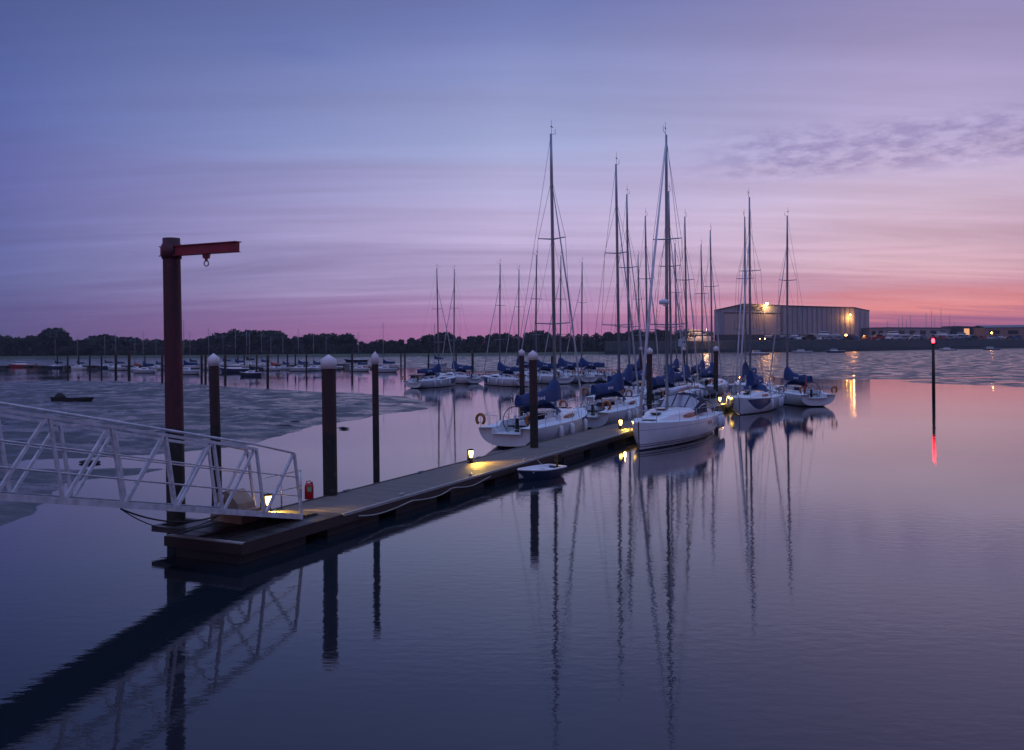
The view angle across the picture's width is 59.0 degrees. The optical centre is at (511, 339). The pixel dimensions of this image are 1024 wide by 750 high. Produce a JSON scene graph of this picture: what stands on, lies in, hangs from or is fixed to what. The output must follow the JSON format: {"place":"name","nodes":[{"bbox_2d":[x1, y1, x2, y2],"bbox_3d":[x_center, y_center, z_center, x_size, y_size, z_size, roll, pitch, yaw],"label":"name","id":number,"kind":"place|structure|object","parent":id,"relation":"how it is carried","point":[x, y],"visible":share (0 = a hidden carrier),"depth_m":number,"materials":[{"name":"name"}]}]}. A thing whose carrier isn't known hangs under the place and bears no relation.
{"place":"outdoors","nodes":[
{"label":"outdoors","id":0,"kind":"place"},
{"bbox_2d":[0,351,604,358],"bbox_3d":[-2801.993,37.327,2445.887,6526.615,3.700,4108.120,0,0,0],"label":"ground","id":1,"kind":"structure","parent":0,"point":[300,355],"depth_m":408.92,"materials":[{"name":"brown soil"}]},
{"bbox_2d":[0,335,16,355],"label":"tree","id":2,"kind":"object","parent":1,"relation":"on","point":[6,343],"visible":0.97,"depth_m":428.12,"materials":[{"name":"green plant"}]},
{"bbox_2d":[13,337,22,348],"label":"tree","id":3,"kind":"object","parent":1,"relation":"on","point":[18,340],"visible":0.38,"depth_m":442.22,"materials":[{"name":"green plant"}]},
{"bbox_2d":[20,335,37,347],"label":"tree","id":4,"kind":"object","parent":1,"relation":"on","point":[28,340],"visible":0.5,"depth_m":439.54,"materials":[{"name":"green plant"}]},
{"bbox_2d":[36,327,71,352],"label":"tree","id":5,"kind":"object","parent":1,"relation":"on","point":[54,337],"visible":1,"depth_m":427.24,"materials":[{"name":"green plant"}]},
{"bbox_2d":[78,338,100,355],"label":"tree","id":6,"kind":"object","parent":1,"relation":"on","point":[86,344],"visible":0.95,"depth_m":426.38,"materials":[{"name":"green plant"}]},
{"bbox_2d":[96,334,113,345],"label":"tree","id":7,"kind":"object","parent":1,"relation":"on","point":[107,339],"visible":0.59,"depth_m":444.74,"materials":[{"name":"green plant"}]},
{"bbox_2d":[113,337,132,346],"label":"tree","id":8,"kind":"object","parent":1,"relation":"on","point":[122,341],"visible":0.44,"depth_m":439.88,"materials":[{"name":"green plant"}]},
{"bbox_2d":[129,337,146,346],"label":"tree","id":9,"kind":"object","parent":1,"relation":"on","point":[136,342],"visible":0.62,"depth_m":434.01,"materials":[{"name":"green plant"}]},
{"bbox_2d":[149,339,163,346],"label":"tree","id":10,"kind":"object","parent":1,"relation":"on","point":[158,342],"visible":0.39,"depth_m":434.72,"materials":[{"name":"green plant"}]},
{"bbox_2d":[194,338,209,354],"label":"tree","id":11,"kind":"object","parent":1,"relation":"on","point":[201,342],"visible":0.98,"depth_m":423.05,"materials":[{"name":"green plant"}]},
{"bbox_2d":[206,332,227,344],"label":"tree","id":12,"kind":"object","parent":1,"relation":"on","point":[218,338],"visible":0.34,"depth_m":439.25,"materials":[{"name":"green plant"}]},
{"bbox_2d":[221,328,245,354],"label":"tree","id":13,"kind":"object","parent":1,"relation":"on","point":[229,339],"visible":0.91,"depth_m":421.13,"materials":[{"name":"green plant"}]},
{"bbox_2d":[241,330,267,353],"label":"tree","id":14,"kind":"object","parent":1,"relation":"on","point":[255,336],"visible":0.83,"depth_m":423.95,"materials":[{"name":"green plant"}]},
{"bbox_2d":[263,330,287,353],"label":"tree","id":15,"kind":"object","parent":1,"relation":"on","point":[269,333],"visible":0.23,"depth_m":437.29,"materials":[{"name":"green plant"}]},
{"bbox_2d":[268,335,286,350],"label":"tree","id":16,"kind":"object","parent":1,"relation":"on","point":[275,339],"visible":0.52,"depth_m":429.27,"materials":[{"name":"green plant"}]},
{"bbox_2d":[305,334,320,345],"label":"tree","id":17,"kind":"object","parent":1,"relation":"on","point":[309,340],"visible":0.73,"depth_m":444.19,"materials":[{"name":"green plant"}]},
{"bbox_2d":[323,333,343,344],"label":"tree","id":18,"kind":"object","parent":1,"relation":"on","point":[333,339],"visible":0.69,"depth_m":427.83,"materials":[{"name":"green plant"}]},
{"bbox_2d":[345,335,357,343],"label":"tree","id":19,"kind":"object","parent":1,"relation":"on","point":[349,339],"visible":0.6,"depth_m":431.67,"materials":[{"name":"green plant"}]},
{"bbox_2d":[0,330,713,355],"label":"undergrowth","id":20,"kind":"object","parent":1,"relation":"on","point":[282,348],"visible":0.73,"depth_m":425.02,"materials":[{"name":"green plant"}]},
{"bbox_2d":[420,334,437,351],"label":"tree","id":21,"kind":"object","parent":1,"relation":"on","point":[424,339],"visible":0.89,"depth_m":421.74,"materials":[{"name":"green plant"}]},
{"bbox_2d":[435,332,456,345],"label":"tree","id":22,"kind":"object","parent":1,"relation":"on","point":[441,339],"visible":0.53,"depth_m":433.66,"materials":[{"name":"green plant"}]},
{"bbox_2d":[461,336,480,351],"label":"tree","id":23,"kind":"object","parent":1,"relation":"on","point":[475,340],"visible":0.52,"depth_m":431.44,"materials":[{"name":"green plant"}]},
{"bbox_2d":[482,334,496,349],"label":"tree","id":24,"kind":"object","parent":1,"relation":"on","point":[486,340],"visible":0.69,"depth_m":425.94,"materials":[{"name":"green plant"}]},
{"bbox_2d":[496,332,514,342],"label":"tree","id":25,"kind":"object","parent":1,"relation":"on","point":[504,335],"visible":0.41,"depth_m":452.07,"materials":[{"name":"green plant"}]},
{"bbox_2d":[521,332,534,343],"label":"tree","id":26,"kind":"object","parent":1,"relation":"on","point":[528,338],"visible":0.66,"depth_m":438.93,"materials":[{"name":"green plant"}]},
{"bbox_2d":[529,330,542,341],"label":"tree","id":27,"kind":"object","parent":1,"relation":"on","point":[539,337],"visible":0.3,"depth_m":447.39,"materials":[{"name":"green plant"}]},
{"bbox_2d":[540,331,552,342],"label":"tree","id":28,"kind":"object","parent":1,"relation":"on","point":[545,336],"visible":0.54,"depth_m":432.17,"materials":[{"name":"green plant"}]},
{"bbox_2d":[561,333,573,342],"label":"tree","id":29,"kind":"object","parent":1,"relation":"on","point":[565,338],"visible":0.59,"depth_m":434.57,"materials":[{"name":"green plant"}]},
{"bbox_2d":[590,332,603,341],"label":"tree","id":30,"kind":"object","parent":1,"relation":"on","point":[597,337],"visible":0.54,"depth_m":440.30,"materials":[{"name":"green plant"}]},
{"bbox_2d":[0,363,1023,749],"bbox_3d":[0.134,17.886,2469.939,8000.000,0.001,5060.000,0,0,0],"label":"water","id":31,"kind":"structure","parent":0,"point":[842,569],"depth_m":17.95,"materials":[{"name":"blue liquid"}]},
{"bbox_2d":[8,362,37,366],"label":"motor launch","id":32,"kind":"object","parent":31,"relation":"on","point":[19,364],"visible":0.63,"depth_m":240.46,"materials":[{"name":"paint"}]},
{"bbox_2d":[71,335,86,369],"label":"yacht","id":33,"kind":"object","parent":31,"relation":"on","point":[77,367],"visible":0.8,"depth_m":205.95,"materials":[{"name":"paint"}]},
{"bbox_2d":[0,365,163,366],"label":"mooring pontoon","id":34,"kind":"object","parent":31,"relation":"on","point":[72,365],"visible":0.33,"depth_m":236.19,"materials":[{"name":"brown wood"}]},
{"bbox_2d":[114,353,116,377],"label":"mooring pile","id":35,"kind":"object","parent":31,"relation":"in","point":[115,365],"visible":0.72,"depth_m":150.26,"materials":[{"name":"metal"}]},
{"bbox_2d":[108,332,127,369],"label":"yacht","id":36,"kind":"object","parent":31,"relation":"on","point":[119,367],"visible":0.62,"depth_m":199.78,"materials":[{"name":"paint"}]},
{"bbox_2d":[128,352,130,378],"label":"mooring pile","id":37,"kind":"object","parent":31,"relation":"in","point":[129,365],"visible":0.75,"depth_m":142.30,"materials":[{"name":"wood"}]},
{"bbox_2d":[133,334,156,372],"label":"yacht","id":38,"kind":"object","parent":31,"relation":"on","point":[144,370],"visible":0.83,"depth_m":176.59,"materials":[{"name":"paint"}]},
{"bbox_2d":[182,319,199,374],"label":"yacht","id":39,"kind":"object","parent":31,"relation":"on","point":[187,371],"visible":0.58,"depth_m":164.71,"materials":[{"name":"paint"}]},
{"bbox_2d":[159,237,240,534],"bbox_3d":[-7.690,1.940,22.542,2.822,9.077,0.528,-1,0,29],"label":"davit crane","id":40,"kind":"object","parent":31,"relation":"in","point":[173,250],"visible":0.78,"depth_m":22.85,"materials":[{"name":"metal"}]},
{"bbox_2d":[200,355,202,382],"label":"mooring pile","id":41,"kind":"object","parent":31,"relation":"in","point":[201,368],"visible":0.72,"depth_m":124.76,"materials":[{"name":"wood"}]},
{"bbox_2d":[204,355,206,383],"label":"mooring pile","id":42,"kind":"object","parent":31,"relation":"in","point":[205,369],"visible":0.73,"depth_m":121.99,"materials":[{"name":"wood"}]},
{"bbox_2d":[208,353,221,493],"bbox_3d":[-10.145,3.499,30.983,0.479,6.083,0.388,0,0,0],"label":"mooring pile","id":43,"kind":"object","parent":31,"relation":"in","point":[214,388],"visible":0.69,"depth_m":30.85,"materials":[{"name":"metal"}]},
{"bbox_2d":[224,355,226,384],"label":"mooring pile","id":44,"kind":"object","parent":31,"relation":"in","point":[225,369],"visible":0.78,"depth_m":118.97,"materials":[{"name":"wood"}]},
{"bbox_2d":[219,365,254,371],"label":"motor launch","id":45,"kind":"object","parent":31,"relation":"on","point":[234,368],"visible":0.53,"depth_m":176.82,"materials":[{"name":"paint"}]},
{"bbox_2d":[239,328,255,366],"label":"yacht","id":46,"kind":"object","parent":31,"relation":"on","point":[247,363],"visible":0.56,"depth_m":225.49,"materials":[{"name":"paint"}]},
{"bbox_2d":[240,334,261,375],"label":"yacht","id":47,"kind":"object","parent":31,"relation":"on","point":[250,373],"visible":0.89,"depth_m":153.13,"materials":[{"name":"paint"}]},
{"bbox_2d":[254,334,270,366],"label":"yacht","id":48,"kind":"object","parent":31,"relation":"on","point":[261,364],"visible":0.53,"depth_m":215.74,"materials":[{"name":"paint"}]},
{"bbox_2d":[266,355,268,386],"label":"mooring pile","id":49,"kind":"object","parent":31,"relation":"in","point":[267,370],"visible":0.77,"depth_m":111.14,"materials":[{"name":"wood"}]},
{"bbox_2d":[263,344,280,370],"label":"yacht","id":50,"kind":"object","parent":31,"relation":"on","point":[272,368],"visible":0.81,"depth_m":186.91,"materials":[{"name":"paint"}]},
{"bbox_2d":[191,367,398,369],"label":"mooring pontoon","id":51,"kind":"object","parent":31,"relation":"on","point":[276,367],"visible":0.12,"depth_m":196.94,"materials":[{"name":"brown wood"}]},
{"bbox_2d":[289,336,310,370],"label":"yacht","id":52,"kind":"object","parent":31,"relation":"on","point":[299,368],"visible":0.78,"depth_m":182.32,"materials":[{"name":"paint"}]},
{"bbox_2d":[310,334,320,370],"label":"yacht","id":53,"kind":"object","parent":31,"relation":"on","point":[315,368],"visible":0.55,"depth_m":184.54,"materials":[{"name":"paint"}]},
{"bbox_2d":[320,355,337,495],"bbox_3d":[-5.520,3.463,27.383,0.505,6.046,0.490,0,0,0],"label":"mooring pile","id":54,"kind":"object","parent":31,"relation":"in","point":[328,364],"visible":0.83,"depth_m":27.20,"materials":[{"name":"metal"}]},
{"bbox_2d":[349,336,369,371],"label":"yacht","id":55,"kind":"object","parent":31,"relation":"on","point":[359,369],"visible":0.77,"depth_m":176.31,"materials":[{"name":"paint"}]},
{"bbox_2d":[371,352,379,482],"bbox_3d":[-4.552,3.437,30.283,0.268,6.111,0.251,0,0,0],"label":"mooring pile","id":56,"kind":"object","parent":31,"relation":"in","point":[375,410],"visible":0.76,"depth_m":30.20,"materials":[{"name":"metal"}]},
{"bbox_2d":[378,325,397,371],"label":"yacht","id":57,"kind":"object","parent":31,"relation":"on","point":[384,369],"visible":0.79,"depth_m":169.80,"materials":[{"name":"paint"}]},
{"bbox_2d":[402,265,455,387],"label":"sailing yacht","id":58,"kind":"object","parent":31,"relation":"on","point":[431,381],"visible":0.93,"depth_m":108.40,"materials":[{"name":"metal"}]},
{"bbox_2d":[427,323,446,365],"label":"yacht","id":59,"kind":"object","parent":31,"relation":"on","point":[433,363],"visible":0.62,"depth_m":210.44,"materials":[{"name":"paint"}]},
{"bbox_2d":[151,394,736,563],"bbox_3d":[5.949,5.013,50.324,3.610,0.771,64.136,-1,0,25],"label":"pontoon","id":60,"kind":"object","parent":31,"relation":"on","point":[220,541],"visible":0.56,"depth_m":26.49,"materials":[{"name":"brown wood"}]},
{"bbox_2d":[0,402,316,529],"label":"gangway","id":61,"kind":"object","parent":60,"relation":"on","point":[124,501],"visible":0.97,"depth_m":19.44,"materials":[{"name":"white metal"}]},
{"bbox_2d":[210,488,259,524],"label":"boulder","id":62,"kind":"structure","parent":60,"relation":"on","point":[242,500],"depth_m":23.16,"materials":[{"name":"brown stone"}]},
{"bbox_2d":[264,494,271,510],"bbox_3d":[-6.571,4.410,24.449,0.240,0.530,0.240,-1,0,25],"label":"pontoon lamp","id":63,"kind":"object","parent":60,"relation":"on","point":[267,497],"visible":0.45,"depth_m":24.39,"materials":[{"name":"glass"}]},
{"bbox_2d":[260,470,301,509],"bbox_3d":[-6.398,4.196,25.139,0.040,0.966,1.740,-1,0,25],"label":"pontoon handrail","id":64,"kind":"object","parent":60,"relation":"on","point":[281,490],"visible":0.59,"depth_m":25.36,"materials":[{"name":"metal"}]},
{"bbox_2d":[305,481,313,499],"bbox_3d":[-5.973,4.411,26.666,0.250,0.543,0.206,0,0,-3],"label":"fuel can","id":65,"kind":"object","parent":60,"relation":"on","point":[309,490],"visible":1,"depth_m":26.57,"materials":[{"name":"red plastic"}]},
{"bbox_2d":[358,476,490,516],"bbox_3d":[-2.477,4.867,28.316,0.096,0.151,8.006,-1,0,25],"label":"hose","id":66,"kind":"object","parent":60,"relation":"attached to","point":[422,499],"visible":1,"depth_m":27.77,"materials":[{"name":"rubber"}]},
{"bbox_2d":[467,449,474,462],"bbox_3d":[-1.566,4.425,34.593,0.240,0.530,0.240,-1,0,25],"label":"pontoon lamp","id":67,"kind":"object","parent":60,"relation":"on","point":[469,455],"visible":1,"depth_m":34.54,"materials":[{"name":"glass"}]},
{"bbox_2d":[440,266,485,383],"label":"sailing yacht","id":68,"kind":"object","parent":31,"relation":"on","point":[463,375],"visible":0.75,"depth_m":119.38,"materials":[{"name":"metal"}]},
{"bbox_2d":[483,258,528,386],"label":"sailing yacht","id":69,"kind":"object","parent":31,"relation":"on","point":[508,378],"visible":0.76,"depth_m":111.01,"materials":[{"name":"metal"}]},
{"bbox_2d":[518,349,524,416],"bbox_3d":[0.648,3.590,57.982,0.425,6.020,0.388,0,0,0],"label":"mooring pile","id":70,"kind":"object","parent":31,"relation":"in","point":[521,372],"visible":0.59,"depth_m":57.85,"materials":[{"name":"metal"}]},
{"bbox_2d":[503,266,551,375],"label":"sailing yacht","id":71,"kind":"object","parent":31,"relation":"on","point":[526,366],"visible":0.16,"depth_m":132.78,"materials":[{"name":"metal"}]},
{"bbox_2d":[475,120,587,447],"bbox_3d":[1.870,-3.137,48.214,3.915,17.434,10.651,-1,0,25],"label":"sailing yacht","id":72,"kind":"object","parent":31,"relation":"on","point":[555,420],"visible":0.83,"depth_m":47.25,"materials":[{"name":"paint"}]},
{"bbox_2d":[528,350,537,447],"bbox_3d":[0.944,3.474,39.582,0.426,6.053,0.410,0,0,0],"label":"mooring pile","id":73,"kind":"object","parent":31,"relation":"in","point":[533,385],"visible":0.78,"depth_m":39.43,"materials":[{"name":"metal"}]},
{"bbox_2d":[517,454,566,480],"bbox_3d":[1.043,4.890,34.091,1.151,0.960,2.458,-1,0,42],"label":"rowing dinghy","id":74,"kind":"object","parent":31,"relation":"on","point":[542,471],"visible":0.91,"depth_m":33.73,"materials":[{"name":"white plastic"}]},
{"bbox_2d":[517,254,575,383],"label":"sailing yacht","id":75,"kind":"object","parent":31,"relation":"on","point":[545,376],"visible":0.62,"depth_m":116.80,"materials":[{"name":"metal"}]},
{"bbox_2d":[543,252,600,382],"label":"sailing yacht","id":76,"kind":"object","parent":31,"relation":"on","point":[585,377],"visible":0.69,"depth_m":119.87,"materials":[{"name":"metal"}]},
{"bbox_2d":[565,256,617,381],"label":"sailing yacht","id":77,"kind":"object","parent":31,"relation":"on","point":[594,371],"visible":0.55,"depth_m":124.00,"materials":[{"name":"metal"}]},
{"bbox_2d":[559,152,646,427],"bbox_3d":[6.502,-3.267,58.008,3.984,17.738,10.837,-1,0,25],"label":"sailing yacht","id":78,"kind":"object","parent":31,"relation":"on","point":[615,406],"visible":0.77,"depth_m":57.40,"materials":[{"name":"metal"}]},
{"bbox_2d":[582,189,646,403],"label":"sailing yacht","id":79,"kind":"object","parent":31,"relation":"on","point":[628,376],"visible":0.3,"depth_m":72.69,"materials":[{"name":"metal"}]},
{"bbox_2d":[612,251,653,380],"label":"sailing yacht","id":80,"kind":"object","parent":31,"relation":"on","point":[637,363],"visible":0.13,"depth_m":113.72,"materials":[{"name":"metal"}]},
{"bbox_2d":[630,211,662,388],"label":"sailing yacht","id":81,"kind":"object","parent":31,"relation":"on","point":[639,373],"visible":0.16,"depth_m":83.53,"materials":[{"name":"metal"}]},
{"bbox_2d":[646,347,652,410],"bbox_3d":[9.023,3.519,59.482,0.492,6.054,0.410,0,0,0],"label":"mooring pile","id":82,"kind":"object","parent":31,"relation":"in","point":[649,376],"visible":0.69,"depth_m":59.33,"materials":[{"name":"metal"}]},
{"bbox_2d":[625,186,692,408],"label":"sailing yacht","id":83,"kind":"object","parent":31,"relation":"on","point":[658,396],"visible":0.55,"depth_m":69.88,"materials":[{"name":"metal"}]},
{"bbox_2d":[653,240,685,383],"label":"sailing yacht","id":84,"kind":"object","parent":31,"relation":"on","point":[674,365],"visible":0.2,"depth_m":107.72,"materials":[{"name":"metal"}]},
{"bbox_2d":[632,122,724,450],"bbox_3d":[8.304,-2.906,47.443,3.811,16.825,11.562,-1,0,25],"label":"cruising yacht","id":85,"kind":"object","parent":31,"relation":"on","point":[676,418],"visible":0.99,"depth_m":46.20,"materials":[{"name":"paint"}]},
{"bbox_2d":[652,212,707,397],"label":"sailing yacht","id":86,"kind":"object","parent":31,"relation":"on","point":[679,377],"visible":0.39,"depth_m":80.11,"materials":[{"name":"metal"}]},
{"bbox_2d":[679,244,713,382],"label":"sailing yacht","id":87,"kind":"object","parent":31,"relation":"on","point":[702,364],"visible":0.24,"depth_m":103.72,"materials":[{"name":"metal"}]},
{"bbox_2d":[681,226,728,395],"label":"sailing yacht","id":88,"kind":"object","parent":31,"relation":"on","point":[707,374],"visible":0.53,"depth_m":89.77,"materials":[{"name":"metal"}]},
{"bbox_2d":[713,346,718,397],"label":"mooring pile","id":89,"kind":"object","parent":31,"relation":"in","point":[715,371],"visible":0.79,"depth_m":74.33,"materials":[{"name":"metal"}]},
{"bbox_2d":[725,212,774,393],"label":"sailing yacht","id":90,"kind":"object","parent":31,"relation":"on","point":[745,368],"visible":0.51,"depth_m":84.58,"materials":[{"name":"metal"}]},
{"bbox_2d":[726,192,784,414],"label":"sailing yacht","id":91,"kind":"object","parent":31,"relation":"on","point":[748,400],"visible":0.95,"depth_m":66.05,"materials":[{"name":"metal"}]},
{"bbox_2d":[767,211,837,406],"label":"sailing yacht","id":92,"kind":"object","parent":31,"relation":"on","point":[795,394],"visible":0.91,"depth_m":73.50,"materials":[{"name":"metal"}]},
{"bbox_2d":[930,335,935,395],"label":"channel beacon","id":93,"kind":"object","parent":31,"relation":"in","point":[933,343],"visible":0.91,"depth_m":83.19,"materials":[{"name":"metal"}]},
{"bbox_2d":[0,348,1023,525],"bbox_3d":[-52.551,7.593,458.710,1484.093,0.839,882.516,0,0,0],"label":"mudflat","id":94,"kind":"structure","parent":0,"point":[258,415],"depth_m":88.87,"materials":[{"name":"soil"}]},
{"bbox_2d":[50,393,93,401],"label":"stranded hulk","id":95,"kind":"object","parent":94,"relation":"on","point":[59,397],"visible":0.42,"depth_m":79.87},
{"bbox_2d":[344,357,368,361],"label":"motor launch","id":96,"kind":"object","parent":94,"relation":"on","point":[356,359],"visible":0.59,"depth_m":266.48,"materials":[{"name":"paint"}]},
{"bbox_2d":[0,0,1023,344],"label":"sky","id":97,"kind":"structure","parent":0,"point":[352,150],"materials":[{"name":"purple"}]},
{"bbox_2d":[605,339,1023,354],"bbox_3d":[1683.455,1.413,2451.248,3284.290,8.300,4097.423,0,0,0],"label":"quay ground","id":98,"kind":"structure","parent":0,"point":[839,345],"depth_m":457.86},
{"bbox_2d":[683,327,710,340],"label":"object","id":99,"kind":"object","parent":98,"relation":"on","point":[705,338],"visible":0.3,"depth_m":450.24,"materials":[{"name":"paint"}]},
{"bbox_2d":[714,303,869,340],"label":"warehouse","id":100,"kind":"structure","parent":98,"relation":"on","point":[831,320],"depth_m":505.35,"materials":[{"name":"metal"}]},
{"bbox_2d":[811,332,840,339],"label":"car","id":101,"kind":"object","parent":98,"relation":"on","point":[823,335],"visible":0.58,"depth_m":474.61,"materials":[{"name":"paint"}]},
{"bbox_2d":[862,328,884,339],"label":"building","id":102,"kind":"structure","parent":98,"relation":"on","point":[871,332],"depth_m":561.21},
{"bbox_2d":[880,331,910,339],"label":"car","id":103,"kind":"object","parent":98,"relation":"on","point":[890,333],"visible":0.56,"depth_m":515.81,"materials":[{"name":"paint"}]},
{"bbox_2d":[869,327,951,339],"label":"building","id":104,"kind":"structure","parent":98,"relation":"on","point":[927,331],"depth_m":609.95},
{"bbox_2d":[930,332,956,339],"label":"car","id":105,"kind":"object","parent":98,"relation":"on","point":[941,333],"visible":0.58,"depth_m":557.34,"materials":[{"name":"paint"}]},
{"bbox_2d":[944,326,983,334],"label":"building","id":106,"kind":"structure","parent":98,"relation":"on","point":[967,330],"depth_m":633.06,"materials":[{"name":"metal"}]},
{"bbox_2d":[973,325,1023,338],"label":"building","id":107,"kind":"structure","parent":98,"relation":"on","point":[1004,330],"depth_m":629.85,"materials":[{"name":"brick"}]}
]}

